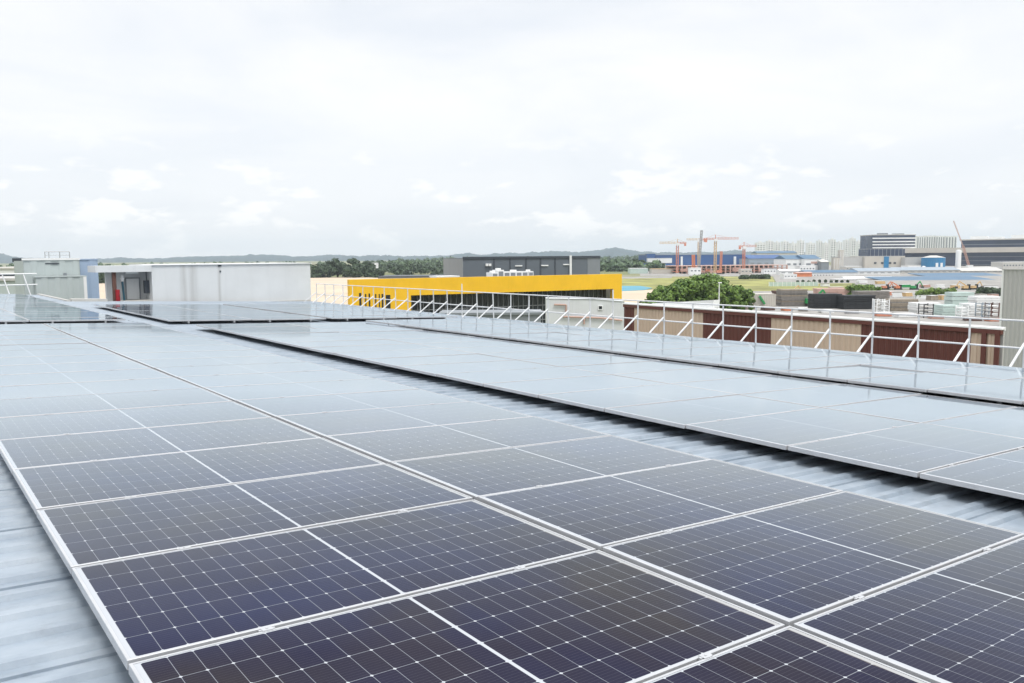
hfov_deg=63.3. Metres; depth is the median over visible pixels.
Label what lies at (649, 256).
cobalt tower
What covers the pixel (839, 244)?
apartment block
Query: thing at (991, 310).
storage rack
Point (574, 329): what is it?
solar panel
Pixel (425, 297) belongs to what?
window
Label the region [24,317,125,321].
solar panel
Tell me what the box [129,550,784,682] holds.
solar panel
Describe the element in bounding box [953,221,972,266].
luffing crane
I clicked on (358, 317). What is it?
solar panel
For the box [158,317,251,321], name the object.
solar panel
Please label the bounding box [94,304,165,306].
solar panel
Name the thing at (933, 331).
brown panel shed
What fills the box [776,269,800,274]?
works shed
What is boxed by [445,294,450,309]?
window
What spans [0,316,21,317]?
solar panel
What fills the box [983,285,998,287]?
yard load
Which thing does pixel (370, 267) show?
grove tree
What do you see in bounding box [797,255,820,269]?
works shed
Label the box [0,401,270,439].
solar panel
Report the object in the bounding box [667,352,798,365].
solar panel
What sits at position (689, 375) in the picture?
solar panel
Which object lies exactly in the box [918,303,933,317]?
storage rack
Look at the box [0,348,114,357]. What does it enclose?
solar panel
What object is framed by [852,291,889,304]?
slab stack
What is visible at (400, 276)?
dark roofed shed
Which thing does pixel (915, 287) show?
excavator
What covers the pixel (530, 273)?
roof unit
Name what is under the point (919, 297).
yard load
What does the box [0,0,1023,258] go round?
sky
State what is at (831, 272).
works shed
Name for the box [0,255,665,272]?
woodland
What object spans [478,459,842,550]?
solar panel
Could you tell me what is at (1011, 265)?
works block
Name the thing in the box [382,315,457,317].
solar panel
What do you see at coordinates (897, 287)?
excavator
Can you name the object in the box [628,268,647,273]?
site shed
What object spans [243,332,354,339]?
solar panel
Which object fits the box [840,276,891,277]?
works shed
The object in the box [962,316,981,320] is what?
yard load
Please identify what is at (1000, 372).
solar panel
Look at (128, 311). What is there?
solar panel
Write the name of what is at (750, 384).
solar panel
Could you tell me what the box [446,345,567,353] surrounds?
solar panel
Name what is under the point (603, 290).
window
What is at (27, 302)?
solar panel
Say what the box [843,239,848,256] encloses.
apartment block
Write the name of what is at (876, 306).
storage rack
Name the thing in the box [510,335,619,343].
solar panel
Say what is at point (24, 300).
solar panel
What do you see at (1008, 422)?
solar panel
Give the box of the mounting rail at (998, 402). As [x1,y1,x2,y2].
[388,324,1001,404]
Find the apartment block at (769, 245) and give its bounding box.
[766,239,773,250]
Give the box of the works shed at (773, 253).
[751,251,796,254]
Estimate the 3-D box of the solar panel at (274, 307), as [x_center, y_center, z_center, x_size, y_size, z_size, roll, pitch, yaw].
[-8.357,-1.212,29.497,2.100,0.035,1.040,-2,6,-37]
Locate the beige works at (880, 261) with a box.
[850,256,904,267]
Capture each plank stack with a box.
[776,289,807,305]
[883,299,918,310]
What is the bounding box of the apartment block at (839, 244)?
[835,241,842,256]
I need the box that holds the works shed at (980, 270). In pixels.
[957,268,1001,272]
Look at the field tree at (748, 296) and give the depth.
238.59 m
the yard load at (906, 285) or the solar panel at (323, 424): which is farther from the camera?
the yard load at (906, 285)
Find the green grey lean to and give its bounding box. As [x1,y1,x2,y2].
[33,275,87,299]
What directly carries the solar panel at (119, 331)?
on the rail
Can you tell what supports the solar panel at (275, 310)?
on the rail
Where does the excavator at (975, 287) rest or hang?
on the ground at (625, 273)
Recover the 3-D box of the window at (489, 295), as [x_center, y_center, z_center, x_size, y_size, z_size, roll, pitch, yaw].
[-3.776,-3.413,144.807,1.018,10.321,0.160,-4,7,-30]
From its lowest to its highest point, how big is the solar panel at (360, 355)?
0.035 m
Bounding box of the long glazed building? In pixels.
[903,235,1023,265]
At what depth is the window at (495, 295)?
145.04 m
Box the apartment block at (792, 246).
[789,242,796,251]
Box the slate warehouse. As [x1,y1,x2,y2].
[443,255,600,276]
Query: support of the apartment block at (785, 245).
on the ground at (625, 273)
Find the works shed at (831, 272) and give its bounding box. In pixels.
[799,270,857,275]
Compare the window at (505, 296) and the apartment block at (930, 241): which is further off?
the apartment block at (930, 241)
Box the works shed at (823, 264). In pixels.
[817,259,828,269]
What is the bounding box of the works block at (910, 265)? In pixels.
[901,265,920,266]
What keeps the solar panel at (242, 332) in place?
on the rail
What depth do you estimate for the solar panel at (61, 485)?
5.35 m
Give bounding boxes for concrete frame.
[665,264,787,273]
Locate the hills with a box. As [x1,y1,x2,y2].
[0,247,815,262]
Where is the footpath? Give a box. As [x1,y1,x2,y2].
[622,276,671,278]
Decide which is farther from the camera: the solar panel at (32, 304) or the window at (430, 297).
the window at (430, 297)
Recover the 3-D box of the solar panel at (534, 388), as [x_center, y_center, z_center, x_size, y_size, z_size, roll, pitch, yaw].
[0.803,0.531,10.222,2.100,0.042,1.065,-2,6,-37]
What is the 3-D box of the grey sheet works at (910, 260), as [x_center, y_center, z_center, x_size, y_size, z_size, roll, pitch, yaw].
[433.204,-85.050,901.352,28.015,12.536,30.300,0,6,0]
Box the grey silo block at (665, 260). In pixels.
[647,258,671,262]
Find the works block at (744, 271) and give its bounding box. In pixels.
[738,269,751,273]
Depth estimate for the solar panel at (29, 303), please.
28.25 m
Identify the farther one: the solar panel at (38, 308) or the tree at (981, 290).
the tree at (981, 290)
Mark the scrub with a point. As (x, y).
(409, 269)
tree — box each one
[310,264,332,277]
[325,258,348,276]
[342,262,366,277]
[346,258,362,276]
[362,261,375,276]
[372,267,386,277]
[644,291,663,302]
[652,283,687,302]
[670,279,702,306]
[684,272,729,300]
[706,281,726,303]
[718,283,745,309]
[738,274,749,278]
[742,289,755,309]
[749,274,759,278]
[759,274,770,278]
[845,284,866,294]
[865,284,881,290]
[974,287,992,293]
[988,288,1000,295]
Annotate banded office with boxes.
[860,233,915,248]
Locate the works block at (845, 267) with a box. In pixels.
[840,266,861,269]
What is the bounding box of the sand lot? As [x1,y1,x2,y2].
[99,277,377,304]
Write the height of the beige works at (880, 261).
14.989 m
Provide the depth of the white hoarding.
429.29 m
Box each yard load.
[760,306,774,310]
[818,309,833,312]
[844,310,858,313]
[856,280,867,283]
[874,312,891,316]
[875,281,885,283]
[892,292,901,296]
[894,313,916,317]
[899,284,910,287]
[902,292,912,295]
[914,295,925,298]
[926,295,937,299]
[927,315,943,318]
[938,295,944,299]
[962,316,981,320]
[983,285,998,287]
[984,317,999,321]
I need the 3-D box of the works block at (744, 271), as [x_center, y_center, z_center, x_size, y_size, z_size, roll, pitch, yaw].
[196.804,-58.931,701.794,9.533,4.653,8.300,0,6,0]
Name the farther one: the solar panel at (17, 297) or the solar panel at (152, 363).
the solar panel at (17, 297)
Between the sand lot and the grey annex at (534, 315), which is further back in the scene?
the sand lot
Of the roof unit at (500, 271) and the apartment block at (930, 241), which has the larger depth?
the apartment block at (930, 241)
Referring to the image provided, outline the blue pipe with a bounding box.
[120,275,124,300]
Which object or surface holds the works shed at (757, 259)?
on the works yard at (948, 283)
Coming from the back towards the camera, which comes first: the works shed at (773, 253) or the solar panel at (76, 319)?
the works shed at (773, 253)
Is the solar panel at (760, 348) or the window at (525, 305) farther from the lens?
the window at (525, 305)
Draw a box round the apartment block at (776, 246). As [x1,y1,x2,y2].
[773,241,780,250]
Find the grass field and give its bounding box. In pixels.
[622,277,851,290]
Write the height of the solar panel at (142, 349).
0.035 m
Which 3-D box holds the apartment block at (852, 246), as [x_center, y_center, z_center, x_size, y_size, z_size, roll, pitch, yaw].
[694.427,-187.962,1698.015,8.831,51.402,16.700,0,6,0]
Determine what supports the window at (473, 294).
in the yellow factory at (596, 285)
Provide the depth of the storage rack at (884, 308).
230.60 m
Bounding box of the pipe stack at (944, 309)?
[934,304,960,315]
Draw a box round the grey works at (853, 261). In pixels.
[843,257,862,267]
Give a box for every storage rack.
[872,298,882,311]
[879,299,889,311]
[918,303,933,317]
[955,305,968,316]
[975,302,989,317]
[984,302,999,316]
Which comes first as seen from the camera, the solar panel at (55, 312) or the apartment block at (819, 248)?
the solar panel at (55, 312)
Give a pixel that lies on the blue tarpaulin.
(630, 288)
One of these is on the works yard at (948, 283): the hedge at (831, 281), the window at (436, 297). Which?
the hedge at (831, 281)
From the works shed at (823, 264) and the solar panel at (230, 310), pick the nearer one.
the solar panel at (230, 310)
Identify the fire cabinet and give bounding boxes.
[115,290,119,300]
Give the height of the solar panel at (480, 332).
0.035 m
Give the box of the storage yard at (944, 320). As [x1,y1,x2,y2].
[745,289,1000,326]
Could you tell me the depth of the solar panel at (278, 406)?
8.36 m
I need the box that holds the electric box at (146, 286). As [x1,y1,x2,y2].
[143,272,149,292]
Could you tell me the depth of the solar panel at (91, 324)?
18.58 m
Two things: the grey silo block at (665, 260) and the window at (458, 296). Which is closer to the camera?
the window at (458, 296)
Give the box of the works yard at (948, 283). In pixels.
[640,265,1001,288]
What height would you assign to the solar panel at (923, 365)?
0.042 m
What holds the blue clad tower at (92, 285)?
on the ground at (625, 273)
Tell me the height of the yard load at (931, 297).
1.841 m
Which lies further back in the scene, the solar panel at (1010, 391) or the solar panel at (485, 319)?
the solar panel at (485, 319)
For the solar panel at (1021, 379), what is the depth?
11.44 m
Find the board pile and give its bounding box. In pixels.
[813,288,849,294]
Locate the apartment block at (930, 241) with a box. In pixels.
[926,236,934,247]
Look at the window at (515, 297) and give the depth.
147.00 m
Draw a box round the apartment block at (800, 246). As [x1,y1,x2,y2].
[797,239,804,254]
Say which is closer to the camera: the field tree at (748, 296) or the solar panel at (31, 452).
the solar panel at (31, 452)
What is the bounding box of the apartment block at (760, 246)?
[755,241,765,250]
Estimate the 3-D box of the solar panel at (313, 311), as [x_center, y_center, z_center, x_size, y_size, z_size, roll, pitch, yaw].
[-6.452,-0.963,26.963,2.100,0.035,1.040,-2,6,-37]
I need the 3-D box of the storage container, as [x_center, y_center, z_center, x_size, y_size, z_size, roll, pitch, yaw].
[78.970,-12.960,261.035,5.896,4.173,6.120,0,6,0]
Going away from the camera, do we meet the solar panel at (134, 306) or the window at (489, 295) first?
the solar panel at (134, 306)
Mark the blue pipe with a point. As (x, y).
(122, 282)
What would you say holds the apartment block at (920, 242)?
on the ground at (625, 273)
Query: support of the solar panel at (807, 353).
on the rail
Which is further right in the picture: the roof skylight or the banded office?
the banded office
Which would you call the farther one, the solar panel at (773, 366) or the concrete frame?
the concrete frame
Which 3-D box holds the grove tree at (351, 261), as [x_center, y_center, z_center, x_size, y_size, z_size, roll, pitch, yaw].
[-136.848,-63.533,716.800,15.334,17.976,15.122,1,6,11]
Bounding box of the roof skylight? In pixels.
[429,275,459,277]
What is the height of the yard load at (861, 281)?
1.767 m
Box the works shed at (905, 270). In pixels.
[889,267,959,273]
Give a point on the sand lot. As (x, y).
(322, 287)
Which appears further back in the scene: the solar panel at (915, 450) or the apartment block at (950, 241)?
the apartment block at (950, 241)
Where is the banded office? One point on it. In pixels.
(890, 241)
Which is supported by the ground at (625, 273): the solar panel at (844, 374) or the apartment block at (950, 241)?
the apartment block at (950, 241)
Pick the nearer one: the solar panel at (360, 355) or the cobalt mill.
the solar panel at (360, 355)
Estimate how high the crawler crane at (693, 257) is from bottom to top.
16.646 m
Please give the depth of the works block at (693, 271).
697.80 m
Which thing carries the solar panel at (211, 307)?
on the rail
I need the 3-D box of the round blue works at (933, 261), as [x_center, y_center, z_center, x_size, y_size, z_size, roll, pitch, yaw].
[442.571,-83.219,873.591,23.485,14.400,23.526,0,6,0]
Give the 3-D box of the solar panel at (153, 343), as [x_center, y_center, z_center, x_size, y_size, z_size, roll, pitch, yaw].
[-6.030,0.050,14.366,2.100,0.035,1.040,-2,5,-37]
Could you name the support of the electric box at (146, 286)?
attached to the stair house at (236, 282)
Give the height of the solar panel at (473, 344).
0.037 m
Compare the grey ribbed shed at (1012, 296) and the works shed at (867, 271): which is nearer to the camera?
the grey ribbed shed at (1012, 296)
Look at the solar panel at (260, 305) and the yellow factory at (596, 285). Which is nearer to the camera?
the solar panel at (260, 305)
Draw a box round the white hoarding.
[769,282,817,285]
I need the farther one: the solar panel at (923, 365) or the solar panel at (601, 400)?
the solar panel at (923, 365)
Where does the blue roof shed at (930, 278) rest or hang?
on the works yard at (948, 283)
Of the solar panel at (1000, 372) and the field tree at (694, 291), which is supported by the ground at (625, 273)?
the field tree at (694, 291)
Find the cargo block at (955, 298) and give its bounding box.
[944,292,973,304]
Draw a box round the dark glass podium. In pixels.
[858,249,904,255]
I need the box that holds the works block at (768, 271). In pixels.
[761,269,775,273]
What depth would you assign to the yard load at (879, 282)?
450.28 m
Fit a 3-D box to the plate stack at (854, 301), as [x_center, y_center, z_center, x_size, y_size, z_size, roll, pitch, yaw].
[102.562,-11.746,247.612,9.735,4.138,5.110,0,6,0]
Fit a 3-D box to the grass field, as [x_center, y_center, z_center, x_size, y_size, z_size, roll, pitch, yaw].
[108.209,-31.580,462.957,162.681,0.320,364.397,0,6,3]
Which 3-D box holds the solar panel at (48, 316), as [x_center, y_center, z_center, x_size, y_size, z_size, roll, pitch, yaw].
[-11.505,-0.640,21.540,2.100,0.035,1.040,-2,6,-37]
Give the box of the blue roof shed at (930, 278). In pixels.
[865,276,995,279]
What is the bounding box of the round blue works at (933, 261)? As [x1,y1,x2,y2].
[921,255,945,266]
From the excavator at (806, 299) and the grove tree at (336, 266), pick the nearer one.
the excavator at (806, 299)
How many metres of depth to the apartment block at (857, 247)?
1802.31 m
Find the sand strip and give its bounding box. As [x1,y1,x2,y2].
[622,290,652,302]
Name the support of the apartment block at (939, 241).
on the ground at (625, 273)
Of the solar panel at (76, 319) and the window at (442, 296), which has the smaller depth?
the solar panel at (76, 319)
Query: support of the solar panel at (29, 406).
on the rail
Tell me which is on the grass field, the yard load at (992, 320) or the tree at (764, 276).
the tree at (764, 276)
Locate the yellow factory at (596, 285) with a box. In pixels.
[347,274,621,322]
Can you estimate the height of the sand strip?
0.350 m
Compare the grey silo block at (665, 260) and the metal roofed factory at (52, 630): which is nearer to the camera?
the metal roofed factory at (52, 630)
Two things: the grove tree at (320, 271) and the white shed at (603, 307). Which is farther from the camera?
the grove tree at (320, 271)
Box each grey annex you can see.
[0,276,15,293]
[439,309,542,321]
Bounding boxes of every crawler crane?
[692,255,694,267]
[697,230,702,273]
[716,251,724,273]
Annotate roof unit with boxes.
[486,271,497,276]
[492,268,503,275]
[504,270,527,275]
[526,270,533,275]
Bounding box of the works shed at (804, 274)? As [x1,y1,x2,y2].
[793,272,811,276]
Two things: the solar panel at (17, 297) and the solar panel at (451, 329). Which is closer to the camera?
the solar panel at (451, 329)
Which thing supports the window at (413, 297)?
in the yellow factory at (596, 285)
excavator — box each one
[805,289,825,305]
[881,281,893,289]
[888,282,902,289]
[909,281,923,289]
[954,281,970,289]
[970,281,983,289]
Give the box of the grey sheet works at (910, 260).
[901,257,920,264]
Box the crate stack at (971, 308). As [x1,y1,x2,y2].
[959,303,980,315]
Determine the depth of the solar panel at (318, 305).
31.67 m
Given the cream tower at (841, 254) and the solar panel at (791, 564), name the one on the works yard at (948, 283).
the cream tower at (841, 254)
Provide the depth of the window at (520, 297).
147.52 m
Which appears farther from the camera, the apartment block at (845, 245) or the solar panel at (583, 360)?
the apartment block at (845, 245)
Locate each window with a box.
[386,295,390,308]
[411,295,416,310]
[417,295,422,311]
[423,295,428,311]
[428,295,432,312]
[434,295,439,312]
[439,294,444,310]
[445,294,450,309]
[450,294,455,309]
[456,294,461,309]
[461,294,466,309]
[466,293,471,309]
[472,293,476,309]
[477,293,482,309]
[482,293,486,309]
[487,293,492,309]
[493,294,497,309]
[498,292,502,309]
[503,292,507,309]
[508,292,512,308]
[513,292,517,308]
[518,292,522,308]
[523,292,527,308]
[527,292,532,308]
[532,291,537,308]
[537,291,541,322]
[542,291,546,322]
[561,290,565,297]
[570,290,574,296]
[579,290,583,296]
[588,290,592,297]
[593,289,596,297]
[597,289,601,297]
[602,289,605,297]
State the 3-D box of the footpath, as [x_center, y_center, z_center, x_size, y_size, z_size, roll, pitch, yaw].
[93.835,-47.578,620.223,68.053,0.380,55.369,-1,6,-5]
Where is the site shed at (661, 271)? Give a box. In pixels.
[649,268,673,273]
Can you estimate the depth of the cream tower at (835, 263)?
856.63 m
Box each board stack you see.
[908,302,940,312]
[967,296,1000,306]
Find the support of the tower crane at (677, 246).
on the works yard at (948, 283)
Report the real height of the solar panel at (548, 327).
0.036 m
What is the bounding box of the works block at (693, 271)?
[688,268,700,274]
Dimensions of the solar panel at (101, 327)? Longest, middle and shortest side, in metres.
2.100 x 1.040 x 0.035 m
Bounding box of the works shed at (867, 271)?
[849,268,899,274]
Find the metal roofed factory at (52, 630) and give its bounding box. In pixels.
[0,294,1023,682]
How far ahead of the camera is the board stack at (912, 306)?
229.16 m
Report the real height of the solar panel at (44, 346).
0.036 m
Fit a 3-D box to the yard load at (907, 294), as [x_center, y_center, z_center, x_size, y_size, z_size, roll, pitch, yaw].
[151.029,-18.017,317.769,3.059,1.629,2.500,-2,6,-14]
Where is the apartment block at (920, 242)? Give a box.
[915,236,925,247]
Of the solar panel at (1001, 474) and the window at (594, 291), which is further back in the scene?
the window at (594, 291)
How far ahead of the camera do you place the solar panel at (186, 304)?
30.07 m
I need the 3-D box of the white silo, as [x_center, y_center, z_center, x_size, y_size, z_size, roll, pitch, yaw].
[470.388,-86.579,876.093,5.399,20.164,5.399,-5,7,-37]
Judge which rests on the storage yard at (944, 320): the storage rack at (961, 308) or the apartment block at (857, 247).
the storage rack at (961, 308)
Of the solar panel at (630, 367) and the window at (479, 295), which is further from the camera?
the window at (479, 295)
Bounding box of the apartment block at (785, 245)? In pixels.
[781,240,788,250]
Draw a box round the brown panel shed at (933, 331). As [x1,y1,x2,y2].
[622,300,1005,365]
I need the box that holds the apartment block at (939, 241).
[935,236,944,247]
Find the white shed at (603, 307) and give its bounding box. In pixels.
[545,297,623,329]
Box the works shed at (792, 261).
[774,255,800,269]
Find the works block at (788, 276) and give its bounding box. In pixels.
[780,274,796,278]
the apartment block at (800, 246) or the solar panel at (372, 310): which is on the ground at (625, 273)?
the apartment block at (800, 246)
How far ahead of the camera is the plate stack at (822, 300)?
250.16 m
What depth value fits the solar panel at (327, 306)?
30.75 m
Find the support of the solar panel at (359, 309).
on the rail
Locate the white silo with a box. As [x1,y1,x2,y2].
[955,250,961,267]
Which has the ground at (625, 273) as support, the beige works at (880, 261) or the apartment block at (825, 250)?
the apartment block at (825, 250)
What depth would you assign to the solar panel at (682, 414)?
8.40 m
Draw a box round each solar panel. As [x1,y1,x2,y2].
[0,296,32,296]
[0,297,35,297]
[0,298,40,298]
[0,299,43,299]
[0,300,48,300]
[0,301,56,302]
[0,303,59,303]
[0,304,64,304]
[0,305,72,306]
[0,307,76,308]
[0,313,17,315]
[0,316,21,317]
[0,318,28,321]
[0,324,48,326]
[0,326,55,330]
[0,330,65,334]
[0,334,75,339]
[0,338,87,344]
[0,343,99,350]
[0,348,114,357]
[0,354,130,365]
[0,360,149,374]
[0,368,171,385]
[0,377,199,399]
[0,387,231,417]
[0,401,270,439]
[0,417,321,473]
[1,308,81,309]
[5,309,89,311]
[11,311,97,313]
[13,437,385,514]
[15,313,106,315]
[19,315,115,317]
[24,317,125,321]
[36,464,472,573]
[43,323,154,326]
[52,326,166,330]
[59,329,179,333]
[68,332,195,338]
[72,499,595,669]
[90,340,229,347]
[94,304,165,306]
[100,306,171,307]
[103,344,254,354]
[107,307,178,309]
[114,308,191,310]
[118,350,277,360]
[122,310,201,312]
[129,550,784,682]
[130,312,209,314]
[134,355,304,368]
[139,313,222,316]
[148,315,233,318]
[154,362,337,377]
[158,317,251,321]
[160,304,219,305]
[172,305,235,306]
[176,370,371,387]
[179,307,243,307]
[186,308,258,309]
[196,310,266,311]
[196,323,298,328]
[203,378,417,401]
[204,311,281,312]
[210,326,314,331]
[218,313,287,314]
[223,304,282,305]
[226,328,338,335]
[228,314,305,316]
[232,305,292,306]
[236,389,467,417]
[242,306,309,307]
[242,316,325,319]
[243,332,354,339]
[253,308,317,309]
[262,335,381,343]
[264,309,330,311]
[276,310,346,312]
[276,401,531,438]
[283,304,335,304]
[283,339,411,348]
[287,322,372,325]
[288,312,357,314]
[293,305,344,305]
[302,306,357,307]
[302,313,375,316]
[303,324,397,328]
[306,344,438,354]
[316,315,396,318]
[318,307,377,308]
[326,327,419,331]
[326,416,611,464]
[331,309,387,309]
[333,348,476,360]
[337,310,406,311]
[342,330,440,334]
[358,312,416,312]
[363,354,513,367]
[364,333,474,338]
[366,313,439,314]
[366,319,446,323]
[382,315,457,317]
[385,321,473,326]
[387,337,503,343]
[391,435,708,500]
[397,360,557,376]
[406,324,493,328]
[417,340,536,347]
[428,326,521,331]
[437,367,609,385]
[438,318,509,320]
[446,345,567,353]
[453,329,554,335]
[456,320,540,323]
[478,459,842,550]
[479,349,614,359]
[480,332,576,339]
[484,323,559,325]
[484,375,667,397]
[503,325,591,328]
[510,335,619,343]
[520,355,659,366]
[533,328,612,332]
[539,383,736,411]
[543,339,650,347]
[557,330,650,334]
[566,361,709,374]
[580,343,698,353]
[591,333,688,338]
[603,491,1023,626]
[605,395,819,428]
[612,367,770,383]
[620,347,743,358]
[622,337,721,342]
[643,626,929,682]
[667,340,763,347]
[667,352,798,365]
[671,375,837,394]
[686,407,915,449]
[708,344,816,351]
[719,358,858,372]
[740,384,921,407]
[751,348,868,357]
[779,365,922,381]
[788,423,1023,476]
[793,537,1023,682]
[805,354,923,365]
[822,395,1015,422]
[848,372,1000,391]
[861,359,988,371]
[920,448,1023,499]
[925,407,1023,438]
[928,380,1023,403]
[929,365,1023,379]
[1012,378,1023,381]
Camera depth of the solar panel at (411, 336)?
17.37 m
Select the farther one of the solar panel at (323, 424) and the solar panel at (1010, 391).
the solar panel at (1010, 391)
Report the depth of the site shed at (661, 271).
747.66 m
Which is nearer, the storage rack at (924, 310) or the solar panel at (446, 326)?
the solar panel at (446, 326)
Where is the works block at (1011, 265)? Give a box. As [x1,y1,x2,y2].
[991,262,1023,268]
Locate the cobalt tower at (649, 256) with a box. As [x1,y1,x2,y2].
[645,254,654,261]
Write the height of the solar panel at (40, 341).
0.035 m
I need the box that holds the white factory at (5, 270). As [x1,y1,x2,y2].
[0,267,14,275]
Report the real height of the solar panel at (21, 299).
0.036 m
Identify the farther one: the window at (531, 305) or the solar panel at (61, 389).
the window at (531, 305)
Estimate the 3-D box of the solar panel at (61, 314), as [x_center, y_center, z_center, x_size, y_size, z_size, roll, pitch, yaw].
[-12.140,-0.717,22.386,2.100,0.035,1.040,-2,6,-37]
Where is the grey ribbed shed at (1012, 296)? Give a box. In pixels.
[999,269,1023,367]
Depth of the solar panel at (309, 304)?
32.37 m
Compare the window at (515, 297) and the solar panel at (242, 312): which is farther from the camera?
the window at (515, 297)
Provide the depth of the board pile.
299.76 m
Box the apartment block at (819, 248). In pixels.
[816,239,822,258]
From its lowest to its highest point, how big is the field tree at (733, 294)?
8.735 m
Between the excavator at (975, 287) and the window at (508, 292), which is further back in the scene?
the excavator at (975, 287)
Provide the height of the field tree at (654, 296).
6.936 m
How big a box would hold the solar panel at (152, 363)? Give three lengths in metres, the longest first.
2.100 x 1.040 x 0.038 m
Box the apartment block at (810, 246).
[805,241,815,254]
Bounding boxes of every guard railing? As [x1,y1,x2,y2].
[0,273,37,295]
[304,283,1023,367]
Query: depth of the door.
35.60 m
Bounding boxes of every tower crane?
[660,239,685,273]
[687,238,706,264]
[704,235,738,273]
[739,243,755,268]
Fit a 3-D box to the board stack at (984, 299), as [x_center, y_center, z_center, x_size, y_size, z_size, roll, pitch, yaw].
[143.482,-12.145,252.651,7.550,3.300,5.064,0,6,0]
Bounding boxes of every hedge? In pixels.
[796,279,848,282]
[915,287,956,296]
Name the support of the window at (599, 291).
in the yellow factory at (596, 285)
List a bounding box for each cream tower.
[831,257,840,269]
[838,250,843,265]
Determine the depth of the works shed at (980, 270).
688.67 m
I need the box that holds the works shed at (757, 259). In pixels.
[739,255,778,264]
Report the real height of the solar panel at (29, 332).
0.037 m
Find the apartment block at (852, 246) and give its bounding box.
[848,237,855,256]
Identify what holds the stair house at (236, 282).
on the ground at (625, 273)
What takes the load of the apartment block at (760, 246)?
on the ground at (625, 273)
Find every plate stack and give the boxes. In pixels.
[807,293,841,307]
[836,295,875,308]
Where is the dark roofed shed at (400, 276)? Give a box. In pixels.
[377,275,443,278]
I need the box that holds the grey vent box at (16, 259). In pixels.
[12,258,22,261]
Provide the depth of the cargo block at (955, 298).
262.20 m
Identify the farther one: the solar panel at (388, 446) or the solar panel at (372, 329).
the solar panel at (372, 329)
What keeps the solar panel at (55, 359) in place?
on the rail
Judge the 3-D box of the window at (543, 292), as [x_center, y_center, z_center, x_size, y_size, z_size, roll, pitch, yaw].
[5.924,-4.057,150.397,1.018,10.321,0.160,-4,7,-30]
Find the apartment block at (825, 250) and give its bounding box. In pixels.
[822,241,828,260]
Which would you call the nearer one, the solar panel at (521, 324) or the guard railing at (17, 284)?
the solar panel at (521, 324)
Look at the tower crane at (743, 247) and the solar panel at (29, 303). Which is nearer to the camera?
the solar panel at (29, 303)
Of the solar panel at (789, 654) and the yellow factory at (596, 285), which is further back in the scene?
the yellow factory at (596, 285)
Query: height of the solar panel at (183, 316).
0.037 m
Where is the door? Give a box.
[126,279,139,298]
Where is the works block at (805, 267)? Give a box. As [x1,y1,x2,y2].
[795,266,814,269]
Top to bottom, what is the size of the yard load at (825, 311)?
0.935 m
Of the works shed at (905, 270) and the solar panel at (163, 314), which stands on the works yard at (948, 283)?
the works shed at (905, 270)
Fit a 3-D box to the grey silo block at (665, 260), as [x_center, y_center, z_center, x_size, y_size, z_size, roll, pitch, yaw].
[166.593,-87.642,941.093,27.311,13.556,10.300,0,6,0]
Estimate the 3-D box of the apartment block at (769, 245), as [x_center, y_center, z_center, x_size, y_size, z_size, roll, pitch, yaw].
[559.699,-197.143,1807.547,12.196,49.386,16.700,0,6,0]
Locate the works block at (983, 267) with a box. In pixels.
[963,267,1001,268]
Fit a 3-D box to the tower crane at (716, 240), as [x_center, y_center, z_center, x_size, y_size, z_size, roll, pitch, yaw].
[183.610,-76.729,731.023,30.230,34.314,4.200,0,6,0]
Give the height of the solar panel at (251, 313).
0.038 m
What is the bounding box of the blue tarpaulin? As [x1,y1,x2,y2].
[622,286,650,290]
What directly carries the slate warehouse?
on the ground at (625, 273)
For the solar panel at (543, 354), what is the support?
on the rail
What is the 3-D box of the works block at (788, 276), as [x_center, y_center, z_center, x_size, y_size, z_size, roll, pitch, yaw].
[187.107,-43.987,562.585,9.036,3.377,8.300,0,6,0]
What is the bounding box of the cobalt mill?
[638,253,745,264]
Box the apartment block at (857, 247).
[855,240,859,255]
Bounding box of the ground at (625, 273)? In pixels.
[0,260,927,289]
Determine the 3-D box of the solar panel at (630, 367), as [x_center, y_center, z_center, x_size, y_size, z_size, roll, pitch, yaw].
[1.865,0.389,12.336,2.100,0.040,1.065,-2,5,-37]
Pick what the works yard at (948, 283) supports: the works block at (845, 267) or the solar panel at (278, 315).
the works block at (845, 267)
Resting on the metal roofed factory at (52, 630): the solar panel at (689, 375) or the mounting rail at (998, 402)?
the mounting rail at (998, 402)
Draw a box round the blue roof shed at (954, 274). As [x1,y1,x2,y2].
[908,273,1001,275]
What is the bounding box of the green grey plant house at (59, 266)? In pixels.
[14,251,79,294]
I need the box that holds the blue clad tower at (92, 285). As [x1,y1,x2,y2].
[79,259,99,298]
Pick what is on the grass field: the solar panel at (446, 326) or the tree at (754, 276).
the tree at (754, 276)
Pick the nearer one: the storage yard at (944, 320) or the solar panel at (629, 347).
the solar panel at (629, 347)
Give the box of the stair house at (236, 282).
[87,263,311,300]
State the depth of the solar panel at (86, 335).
16.01 m
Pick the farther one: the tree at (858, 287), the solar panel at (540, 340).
the tree at (858, 287)
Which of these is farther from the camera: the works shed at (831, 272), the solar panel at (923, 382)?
the works shed at (831, 272)
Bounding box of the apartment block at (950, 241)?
[944,236,956,247]
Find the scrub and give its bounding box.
[98,262,442,282]
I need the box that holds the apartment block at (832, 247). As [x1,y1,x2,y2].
[828,238,835,261]
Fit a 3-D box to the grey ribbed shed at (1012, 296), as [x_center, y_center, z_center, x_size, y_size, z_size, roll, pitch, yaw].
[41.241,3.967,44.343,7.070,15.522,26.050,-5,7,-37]
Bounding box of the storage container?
[753,293,775,306]

